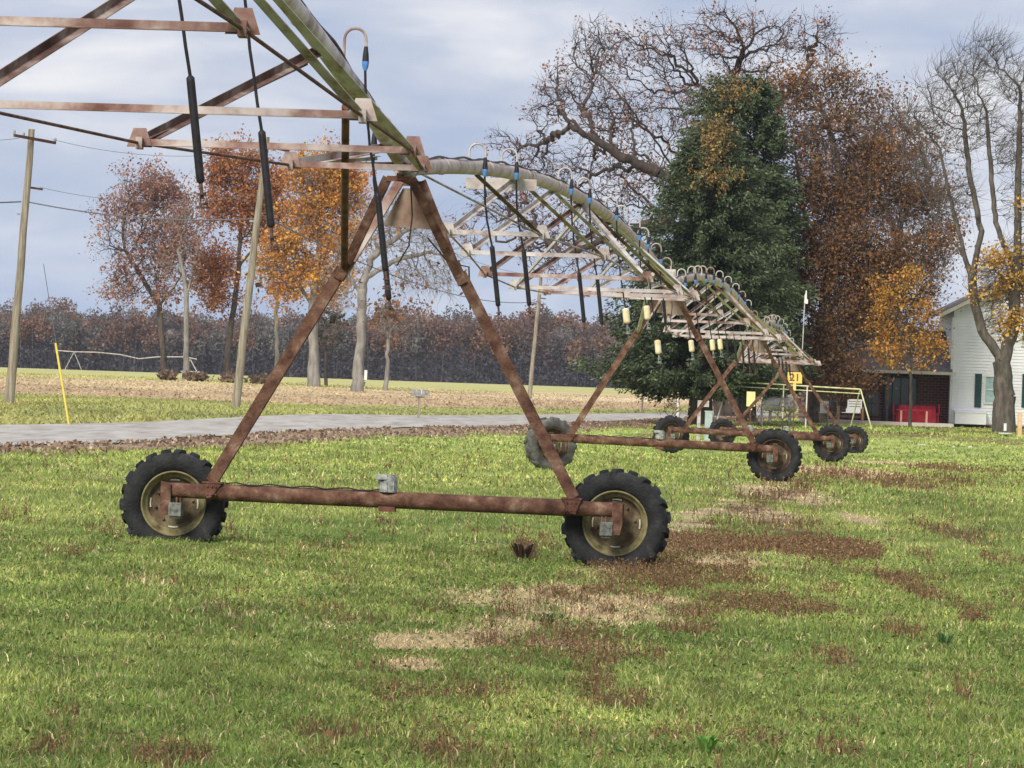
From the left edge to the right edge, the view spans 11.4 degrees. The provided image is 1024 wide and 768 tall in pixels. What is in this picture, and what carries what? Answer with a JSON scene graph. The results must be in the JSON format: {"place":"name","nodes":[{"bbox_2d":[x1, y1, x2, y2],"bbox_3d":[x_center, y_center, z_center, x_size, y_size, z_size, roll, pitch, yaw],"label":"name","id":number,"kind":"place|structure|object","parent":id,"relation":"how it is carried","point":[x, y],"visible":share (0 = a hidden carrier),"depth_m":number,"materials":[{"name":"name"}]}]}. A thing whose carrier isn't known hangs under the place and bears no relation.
{"place":"outdoors","nodes":[
{"label":"outdoors","id":0,"kind":"place"},
{"bbox_2d":[0,408,781,445],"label":"road","id":1,"kind":"structure","parent":0,"point":[51,433],"depth_m":162.61,"materials":[{"name":"asphalt"}]},
{"bbox_2d":[0,424,1023,767],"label":"lawn grass","id":2,"kind":"structure","parent":0,"point":[982,712],"depth_m":35.16,"materials":[{"name":"plant"}]},
{"bbox_2d":[0,367,1023,767],"bbox_3d":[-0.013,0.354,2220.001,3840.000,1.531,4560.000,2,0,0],"label":"ground","id":3,"kind":"structure","parent":0,"point":[566,391],"depth_m":83.04,"materials":[{"name":"plant"}]},
{"bbox_2d":[3,370,7,401],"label":"brace pole","id":4,"kind":"object","parent":3,"relation":"on","point":[5,389],"visible":0.14,"depth_m":205.94,"materials":[{"name":"brown wood"}]},
{"bbox_2d":[5,129,56,402],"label":"utility pole","id":5,"kind":"object","parent":3,"relation":"on","point":[13,351],"visible":0.92,"depth_m":202.87,"materials":[{"name":"brown wood"}]},
{"bbox_2d":[29,202,253,220],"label":"overhead wire","id":6,"kind":"object","parent":5,"relation":"attached to","point":[145,217],"visible":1,"depth_m":202.98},
{"bbox_2d":[43,264,69,423],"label":"guy wire","id":7,"kind":"object","parent":3,"relation":"on","point":[62,385],"visible":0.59,"depth_m":149.98,"materials":[{"name":"yellow plastic"}]},
{"bbox_2d":[55,350,199,374],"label":"irrigator","id":8,"kind":"object","parent":3,"relation":"on","point":[124,355],"visible":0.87,"depth_m":899.92,"materials":[{"name":"metal"}]},
{"bbox_2d":[78,151,201,369],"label":"tree","id":9,"kind":"object","parent":3,"relation":"on","point":[150,193],"visible":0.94,"depth_m":443.45,"materials":[{"name":"brown plant"}]},
{"bbox_2d":[156,369,177,380],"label":"brush pile","id":10,"kind":"object","parent":3,"relation":"on","point":[163,374],"visible":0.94,"depth_m":435.50,"materials":[{"name":"brown plant"}]},
{"bbox_2d":[145,184,220,380],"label":"tree","id":11,"kind":"object","parent":3,"relation":"on","point":[194,241],"visible":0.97,"depth_m":439.85,"materials":[{"name":"brown plant"}]},
{"bbox_2d":[182,369,221,381],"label":"brush pile","id":12,"kind":"object","parent":3,"relation":"on","point":[196,376],"visible":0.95,"depth_m":435.40,"materials":[{"name":"brown plant"}]},
{"bbox_2d":[219,370,234,382],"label":"brush pile","id":13,"kind":"object","parent":3,"relation":"on","point":[228,378],"visible":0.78,"depth_m":435.22,"materials":[{"name":"brown plant"}]},
{"bbox_2d":[184,123,297,377],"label":"tree","id":14,"kind":"object","parent":3,"relation":"on","point":[219,170],"visible":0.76,"depth_m":444.22,"materials":[{"name":"brown plant"}]},
{"bbox_2d":[243,373,268,383],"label":"brush pile","id":15,"kind":"object","parent":3,"relation":"on","point":[259,379],"visible":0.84,"depth_m":435.35,"materials":[{"name":"brown plant"}]},
{"bbox_2d":[231,137,289,407],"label":"utility pole","id":16,"kind":"object","parent":3,"relation":"on","point":[238,381],"visible":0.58,"depth_m":202.87,"materials":[{"name":"brown wood"}]},
{"bbox_2d":[40,187,253,201],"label":"overhead wire","id":17,"kind":"object","parent":16,"relation":"attached to","point":[140,201],"visible":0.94,"depth_m":202.99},
{"bbox_2d":[53,139,258,155],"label":"overhead wire","id":18,"kind":"object","parent":16,"relation":"attached to","point":[143,154],"visible":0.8,"depth_m":202.99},
{"bbox_2d":[261,214,538,302],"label":"overhead wire","id":19,"kind":"object","parent":16,"relation":"attached to","point":[378,269],"visible":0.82,"depth_m":258.22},
{"bbox_2d":[284,151,516,272],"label":"overhead wire","id":20,"kind":"object","parent":16,"relation":"attached to","point":[385,217],"visible":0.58,"depth_m":245.08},
{"bbox_2d":[245,262,291,366],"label":"tree","id":21,"kind":"object","parent":3,"relation":"on","point":[258,284],"visible":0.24,"depth_m":449.85,"materials":[{"name":"brown plant"}]},
{"bbox_2d":[236,126,381,386],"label":"tree","id":22,"kind":"object","parent":3,"relation":"on","point":[308,269],"visible":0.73,"depth_m":429.22,"materials":[{"name":"orange plant"}]},
{"bbox_2d":[305,305,349,385],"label":"tree","id":23,"kind":"object","parent":3,"relation":"on","point":[333,319],"visible":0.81,"depth_m":454.85,"materials":[{"name":"brown plant"}]},
{"bbox_2d":[356,285,413,390],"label":"tree","id":24,"kind":"object","parent":3,"relation":"on","point":[383,317],"visible":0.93,"depth_m":429.83,"materials":[{"name":"brown plant"}]},
{"bbox_2d":[311,182,475,391],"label":"tree","id":25,"kind":"object","parent":3,"relation":"on","point":[357,384],"visible":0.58,"depth_m":394.76,"materials":[{"name":"grey plant"}]},
{"bbox_2d":[364,370,366,379],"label":"tree sign","id":26,"kind":"object","parent":25,"relation":"attached to","point":[365,374],"visible":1,"depth_m":394.19,"materials":[{"name":"white paint"}]},
{"bbox_2d":[119,104,670,568],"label":"irrigator tower","id":27,"kind":"structure","parent":3,"relation":"on","point":[611,514],"depth_m":50.03,"materials":[{"name":"metal"}]},
{"bbox_2d":[0,0,432,177],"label":"irrigator span","id":28,"kind":"object","parent":27,"relation":"on","point":[407,156],"visible":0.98,"depth_m":36.56,"materials":[{"name":"orange metal"}]},
{"bbox_2d":[177,0,209,208],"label":"sprinkler drop","id":29,"kind":"object","parent":28,"relation":"hanging from","point":[195,129],"visible":0.99,"depth_m":32.94,"materials":[{"name":"black rubber"}]},
{"bbox_2d":[243,0,279,250],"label":"sprinkler drop","id":30,"kind":"object","parent":28,"relation":"hanging from","point":[266,179],"visible":0.97,"depth_m":36.45,"materials":[{"name":"black rubber"}]},
{"bbox_2d":[362,46,392,289],"bbox_3d":[-1.166,-1.873,44.578,0.334,2.102,0.089,2,0,8],"label":"sprinkler drop","id":31,"kind":"object","parent":28,"relation":"hanging from","point":[378,200],"visible":0.95,"depth_m":44.55,"materials":[{"name":"black rubber"}]},
{"bbox_2d":[371,133,395,316],"bbox_3d":[-1.215,-1.509,48.496,0.290,1.751,0.095,2,0,0],"label":"sprinkler drop","id":32,"kind":"object","parent":28,"relation":"hanging from","point":[387,292],"visible":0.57,"depth_m":48.49,"materials":[{"name":"black rubber"}]},
{"bbox_2d":[415,142,699,302],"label":"irrigator span","id":33,"kind":"object","parent":27,"relation":"attached to","point":[530,180],"visible":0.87,"depth_m":70.24,"materials":[{"name":"grey metal"}]},
{"bbox_2d":[482,157,503,320],"bbox_3d":[-0.206,-1.590,56.468,0.296,1.793,0.095,2,0,0],"label":"sprinkler drop","id":34,"kind":"object","parent":33,"relation":"hanging from","point":[493,255],"visible":0.98,"depth_m":56.46,"materials":[{"name":"black rubber"}]},
{"bbox_2d":[514,162,534,318],"bbox_3d":[0.146,-1.690,60.568,0.303,1.851,0.096,2,0,0],"label":"sprinkler drop","id":35,"kind":"object","parent":33,"relation":"hanging from","point":[524,255],"visible":0.97,"depth_m":60.56,"materials":[{"name":"black rubber"}]},
{"bbox_2d":[569,179,588,333],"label":"sprinkler drop","id":36,"kind":"object","parent":33,"relation":"hanging from","point":[579,276],"visible":0.96,"depth_m":69.36,"materials":[{"name":"black rubber"}]},
{"bbox_2d":[588,189,605,335],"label":"sprinkler drop","id":37,"kind":"object","parent":33,"relation":"hanging from","point":[597,280],"visible":0.87,"depth_m":72.96,"materials":[{"name":"black rubber"}]},
{"bbox_2d":[615,207,630,333],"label":"sprinkler drop","id":38,"kind":"object","parent":33,"relation":"hanging from","point":[626,316],"visible":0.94,"depth_m":78.96,"materials":[{"name":"plastic"}]},
{"bbox_2d":[638,228,650,328],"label":"sprinkler drop","id":39,"kind":"object","parent":33,"relation":"hanging from","point":[647,314],"visible":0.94,"depth_m":84.96,"materials":[{"name":"plastic"}]},
{"bbox_2d":[646,237,661,362],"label":"sprinkler drop","id":40,"kind":"object","parent":33,"relation":"hanging from","point":[657,342],"visible":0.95,"depth_m":87.46,"materials":[{"name":"black rubber"}]},
{"bbox_2d":[659,252,668,333],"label":"sprinkler drop","id":41,"kind":"object","parent":33,"relation":"hanging from","point":[663,301],"visible":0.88,"depth_m":91.46,"materials":[{"name":"black rubber"}]},
{"bbox_2d":[0,416,797,456],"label":"roadside leaves","id":42,"kind":"object","parent":3,"relation":"on","point":[294,438],"visible":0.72,"depth_m":140.17,"materials":[{"name":"brown plant"}]},
{"bbox_2d":[411,389,427,417],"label":"mailbox","id":43,"kind":"object","parent":3,"relation":"on","point":[418,393],"visible":0.94,"depth_m":211.88,"materials":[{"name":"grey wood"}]},
{"bbox_2d":[0,296,939,393],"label":"forest","id":44,"kind":"object","parent":3,"relation":"on","point":[458,349],"visible":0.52,"depth_m":1179.38,"materials":[{"name":"brown plant"}]},
{"bbox_2d":[1,446,1021,767],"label":"fallen leaves","id":45,"kind":"object","parent":3,"relation":"on","point":[469,726],"visible":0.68,"depth_m":46.06,"materials":[{"name":"brown plant"}]},
{"bbox_2d":[0,437,1023,767],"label":"dead weeds","id":46,"kind":"object","parent":3,"relation":"on","point":[692,541],"visible":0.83,"depth_m":42.61,"materials":[{"name":"brown plant"}]},
{"bbox_2d":[0,515,1023,767],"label":"clover","id":47,"kind":"object","parent":3,"relation":"on","point":[662,755],"visible":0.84,"depth_m":35.12,"materials":[{"name":"green plant"}]},
{"bbox_2d":[0,372,1023,436],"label":"field stubble","id":48,"kind":"object","parent":3,"relation":"on","point":[45,400],"visible":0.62,"depth_m":245.53,"materials":[{"name":"plant"}]},
{"bbox_2d":[7,446,1022,738],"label":"dry straw","id":49,"kind":"object","parent":3,"relation":"on","point":[551,598],"visible":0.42,"depth_m":41.01,"materials":[{"name":"beige plant"}]},
{"bbox_2d":[507,541,537,559],"bbox_3d":[0.102,1.642,50.461,0.455,0.209,0.364,2,0,-19],"label":"dead weed","id":50,"kind":"object","parent":3,"relation":"on","point":[522,551],"visible":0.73,"depth_m":50.42,"materials":[{"name":"brown plant"}]},
{"bbox_2d":[528,271,545,398],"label":"utility pole","id":51,"kind":"object","parent":3,"relation":"on","point":[531,373],"visible":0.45,"depth_m":419.86,"materials":[{"name":"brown wood"}]},
{"bbox_2d":[536,612,560,626],"bbox_3d":[0.249,1.691,36.830,0.284,0.122,0.226,2,0,0],"label":"grass tuft","id":52,"kind":"object","parent":3,"relation":"on","point":[543,617],"visible":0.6,"depth_m":36.79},
{"bbox_2d":[443,0,856,415],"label":"oak tree","id":53,"kind":"object","parent":3,"relation":"on","point":[650,168],"visible":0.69,"depth_m":291.61,"materials":[{"name":"brown plant"}]},
{"bbox_2d":[523,266,802,481],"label":"irrigator tower","id":54,"kind":"structure","parent":3,"relation":"on","point":[772,453],"depth_m":98.01,"materials":[{"name":"metal"}]},
{"bbox_2d":[662,265,787,341],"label":"irrigator span","id":55,"kind":"object","parent":54,"relation":"attached to","point":[751,319],"visible":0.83,"depth_m":118.26,"materials":[{"name":"grey metal"}]},
{"bbox_2d":[684,276,694,359],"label":"sprinkler drop","id":56,"kind":"object","parent":55,"relation":"hanging from","point":[691,346],"visible":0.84,"depth_m":100.55,"materials":[{"name":"plastic"}]},
{"bbox_2d":[694,273,702,356],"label":"sprinkler drop","id":57,"kind":"object","parent":55,"relation":"hanging from","point":[695,282],"visible":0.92,"depth_m":104.47,"materials":[{"name":"black rubber"}]},
{"bbox_2d":[705,273,714,357],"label":"sprinkler drop","id":58,"kind":"object","parent":55,"relation":"hanging from","point":[712,344],"visible":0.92,"depth_m":108.96,"materials":[{"name":"black rubber"}]},
{"bbox_2d":[713,274,722,356],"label":"sprinkler drop","id":59,"kind":"object","parent":55,"relation":"hanging from","point":[720,344],"visible":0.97,"depth_m":112.56,"materials":[{"name":"black rubber"}]},
{"bbox_2d":[721,277,729,364],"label":"sprinkler drop","id":60,"kind":"object","parent":55,"relation":"hanging from","point":[726,339],"visible":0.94,"depth_m":116.96,"materials":[{"name":"black rubber"}]},
{"bbox_2d":[730,282,737,365],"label":"sprinkler drop","id":61,"kind":"object","parent":55,"relation":"hanging from","point":[735,352],"visible":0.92,"depth_m":121.46,"materials":[{"name":"black rubber"}]},
{"bbox_2d":[738,289,745,370],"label":"sprinkler drop","id":62,"kind":"object","parent":55,"relation":"hanging from","point":[742,349],"visible":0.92,"depth_m":125.96,"materials":[{"name":"black rubber"}]},
{"bbox_2d":[744,297,750,371],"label":"sprinkler drop","id":63,"kind":"object","parent":55,"relation":"hanging from","point":[748,351],"visible":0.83,"depth_m":129.96,"materials":[{"name":"black rubber"}]},
{"bbox_2d":[750,305,756,374],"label":"sprinkler drop","id":64,"kind":"object","parent":55,"relation":"hanging from","point":[754,359],"visible":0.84,"depth_m":133.96,"materials":[{"name":"black rubber"}]},
{"bbox_2d":[656,392,689,417],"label":"shrub","id":65,"kind":"object","parent":3,"relation":"on","point":[672,406],"visible":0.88,"depth_m":215.07,"materials":[{"name":"brown plant"}]},
{"bbox_2d":[676,398,679,416],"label":"marker post","id":66,"kind":"object","parent":3,"relation":"on","point":[677,413],"visible":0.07,"depth_m":249.93,"materials":[{"name":"white paint"}]},
{"bbox_2d":[565,110,803,424],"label":"spruce tree","id":67,"kind":"object","parent":3,"relation":"on","point":[718,229],"visible":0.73,"depth_m":231.76,"materials":[{"name":"green plant"}]},
{"bbox_2d":[696,400,712,439],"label":"utility pedestal","id":68,"kind":"object","parent":3,"relation":"on","point":[708,417],"visible":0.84,"depth_m":204.88,"materials":[{"name":"metal"}]},
{"bbox_2d":[689,732,732,754],"bbox_3d":[0.955,1.720,24.518,0.284,0.105,0.235,2,0,0],"label":"weed","id":69,"kind":"object","parent":3,"relation":"on","point":[707,743],"visible":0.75,"depth_m":24.48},
{"bbox_2d":[666,63,823,421],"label":"spruce tree","id":70,"kind":"object","parent":3,"relation":"on","point":[757,114],"visible":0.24,"depth_m":246.26,"materials":[{"name":"green plant"}]},
{"bbox_2d":[746,392,754,424],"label":"number sign","id":71,"kind":"object","parent":3,"relation":"on","point":[750,398],"visible":0.82,"depth_m":214.99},
{"bbox_2d":[652,321,850,461],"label":"irrigator tower","id":72,"kind":"structure","parent":3,"relation":"on","point":[830,442],"depth_m":143.02,"materials":[{"name":"metal"}]},
{"bbox_2d":[739,315,820,365],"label":"irrigator span","id":73,"kind":"object","parent":72,"relation":"on","point":[794,353],"visible":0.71,"depth_m":162.86,"materials":[{"name":"grey metal"}]},
{"bbox_2d":[769,322,774,378],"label":"sprinkler drop","id":74,"kind":"object","parent":73,"relation":"hanging from","point":[771,361],"visible":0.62,"depth_m":149.46,"materials":[{"name":"black rubber"}]},
{"bbox_2d":[775,320,780,378],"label":"sprinkler drop","id":75,"kind":"object","parent":73,"relation":"hanging from","point":[777,348],"visible":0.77,"depth_m":156.96,"materials":[{"name":"black rubber"}]},
{"bbox_2d":[779,320,783,379],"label":"sprinkler drop","id":76,"kind":"object","parent":73,"relation":"hanging from","point":[780,348],"visible":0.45,"depth_m":160.97,"materials":[{"name":"black rubber"}]},
{"bbox_2d":[783,323,787,379],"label":"sprinkler drop","id":77,"kind":"object","parent":73,"relation":"hanging from","point":[785,357],"visible":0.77,"depth_m":165.96,"materials":[{"name":"black rubber"}]},
{"bbox_2d":[786,328,791,380],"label":"sprinkler drop","id":78,"kind":"object","parent":73,"relation":"hanging from","point":[788,358],"visible":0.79,"depth_m":170.97,"materials":[{"name":"black rubber"}]},
{"bbox_2d":[747,394,768,426],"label":"shrub","id":79,"kind":"object","parent":3,"relation":"on","point":[758,411],"visible":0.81,"depth_m":227.97,"materials":[{"name":"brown plant"}]},
{"bbox_2d":[760,404,762,425],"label":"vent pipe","id":80,"kind":"object","parent":3,"relation":"on","point":[761,422],"visible":0.67,"depth_m":235.95,"materials":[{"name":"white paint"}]},
{"bbox_2d":[761,394,797,422],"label":"propane tank","id":81,"kind":"object","parent":3,"relation":"on","point":[771,400],"visible":0.56,"depth_m":245.73,"materials":[{"name":"metal"}]},
{"bbox_2d":[760,388,804,429],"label":"shrub","id":82,"kind":"object","parent":3,"relation":"on","point":[779,406],"visible":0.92,"depth_m":221.99,"materials":[{"name":"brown plant"}]},
{"bbox_2d":[708,291,868,452],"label":"irrigator tower","id":83,"kind":"structure","parent":3,"relation":"on","point":[858,437],"depth_m":187.05,"materials":[{"name":"metal"}]},
{"bbox_2d":[716,381,872,430],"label":"swing frame","id":84,"kind":"object","parent":3,"relation":"on","point":[807,390],"visible":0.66,"depth_m":231.98,"materials":[{"name":"yellow paint"}]},
{"bbox_2d":[788,372,801,430],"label":"number sign","id":85,"kind":"object","parent":3,"relation":"on","point":[796,377],"visible":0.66,"depth_m":211.99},
{"bbox_2d":[819,401,828,420],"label":"garden chair","id":86,"kind":"object","parent":3,"relation":"on","point":[822,409],"visible":0.52,"depth_m":246.08,"materials":[{"name":"grey plastic"}]},
{"bbox_2d":[820,391,844,423],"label":"shrub","id":87,"kind":"object","parent":3,"relation":"on","point":[828,404],"visible":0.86,"depth_m":226.01,"materials":[{"name":"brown plant"}]},
{"bbox_2d":[836,399,864,420],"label":"glider bench","id":88,"kind":"object","parent":3,"relation":"on","point":[851,410],"visible":0.92,"depth_m":246.06,"materials":[{"name":"white paint"}]},
{"bbox_2d":[749,35,974,423],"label":"oak tree","id":89,"kind":"object","parent":3,"relation":"on","point":[832,266],"visible":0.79,"depth_m":249.24,"materials":[{"name":"brown plant"}]},
{"bbox_2d":[799,418,953,427],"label":"patio","id":90,"kind":"structure","parent":3,"relation":"on","point":[890,423],"depth_m":251.70,"materials":[{"name":"concrete"}]},
{"bbox_2d":[892,404,897,421],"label":"patio chair","id":91,"kind":"object","parent":90,"relation":"on","point":[893,409],"visible":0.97,"depth_m":254.06,"materials":[{"name":"red plastic"}]},
{"bbox_2d":[896,409,931,422],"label":"wooden rail","id":92,"kind":"object","parent":90,"relation":"on","point":[913,410],"visible":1,"depth_m":252.56,"materials":[{"name":"beige wood"}]},
{"bbox_2d":[895,405,936,422],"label":"patio table","id":93,"kind":"object","parent":90,"relation":"on","point":[918,416],"visible":0.9,"depth_m":253.94,"materials":[{"name":"red fabric"}]},
{"bbox_2d":[936,404,939,422],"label":"patio chair","id":94,"kind":"object","parent":90,"relation":"on","point":[938,413],"visible":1,"depth_m":254.06,"materials":[{"name":"red plastic"}]},
{"bbox_2d":[803,82,971,328],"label":"bare tree","id":95,"kind":"object","parent":3,"relation":"on","point":[895,136],"visible":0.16,"depth_m":299.79,"materials":[{"name":"brown plant"}]},
{"bbox_2d":[857,262,952,427],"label":"young tree","id":96,"kind":"object","parent":3,"relation":"on","point":[887,293],"visible":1,"depth_m":240.89,"materials":[{"name":"orange plant"}]},
{"bbox_2d":[792,277,1023,428],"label":"farmhouse","id":97,"kind":"object","parent":3,"relation":"on","point":[958,386],"visible":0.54,"depth_m":255.99,"materials":[{"name":"white paint"}]},
{"bbox_2d":[828,384,837,407],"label":"window","id":98,"kind":"structure","parent":97,"relation":"in","point":[833,405],"depth_m":257.55,"materials":[{"name":"black glass"}]},
{"bbox_2d":[864,391,879,415],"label":"window","id":99,"kind":"structure","parent":97,"relation":"in","point":[872,404],"depth_m":257.55,"materials":[{"name":"grey glass"}]},
{"bbox_2d":[883,376,917,418],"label":"patio door","id":100,"kind":"structure","parent":97,"relation":"in","point":[899,396],"depth_m":257.55,"materials":[{"name":"grey glass"}]},
{"bbox_2d":[983,375,994,403],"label":"window","id":101,"kind":"structure","parent":97,"relation":"in","point":[989,397],"depth_m":255.92,"materials":[{"name":"glass"}]},
{"bbox_2d":[931,632,956,645],"bbox_3d":[3.066,1.808,36.389,0.250,0.112,0.235,2,0,0],"label":"grass tuft","id":102,"kind":"object","parent":3,"relation":"on","point":[942,637],"visible":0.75,"depth_m":36.35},
{"bbox_2d":[888,13,1023,432],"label":"maple tree","id":103,"kind":"object","parent":3,"relation":"on","point":[1010,285],"visible":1,"depth_m":237.84,"materials":[{"name":"grey plant"}]},
{"bbox_2d":[999,423,1012,436],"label":"bird bath","id":104,"kind":"object","parent":3,"relation":"on","point":[1005,429],"visible":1,"depth_m":225.85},
{"bbox_2d":[1017,412,1021,436],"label":"wooden post","id":105,"kind":"object","parent":3,"relation":"on","point":[1019,430],"visible":0.95,"depth_m":224.91,"materials":[{"name":"brown wood"}]},
{"bbox_2d":[0,0,1023,366],"label":"sky","id":106,"kind":"structure","parent":0,"point":[445,73],"materials":[{"name":"grey"}]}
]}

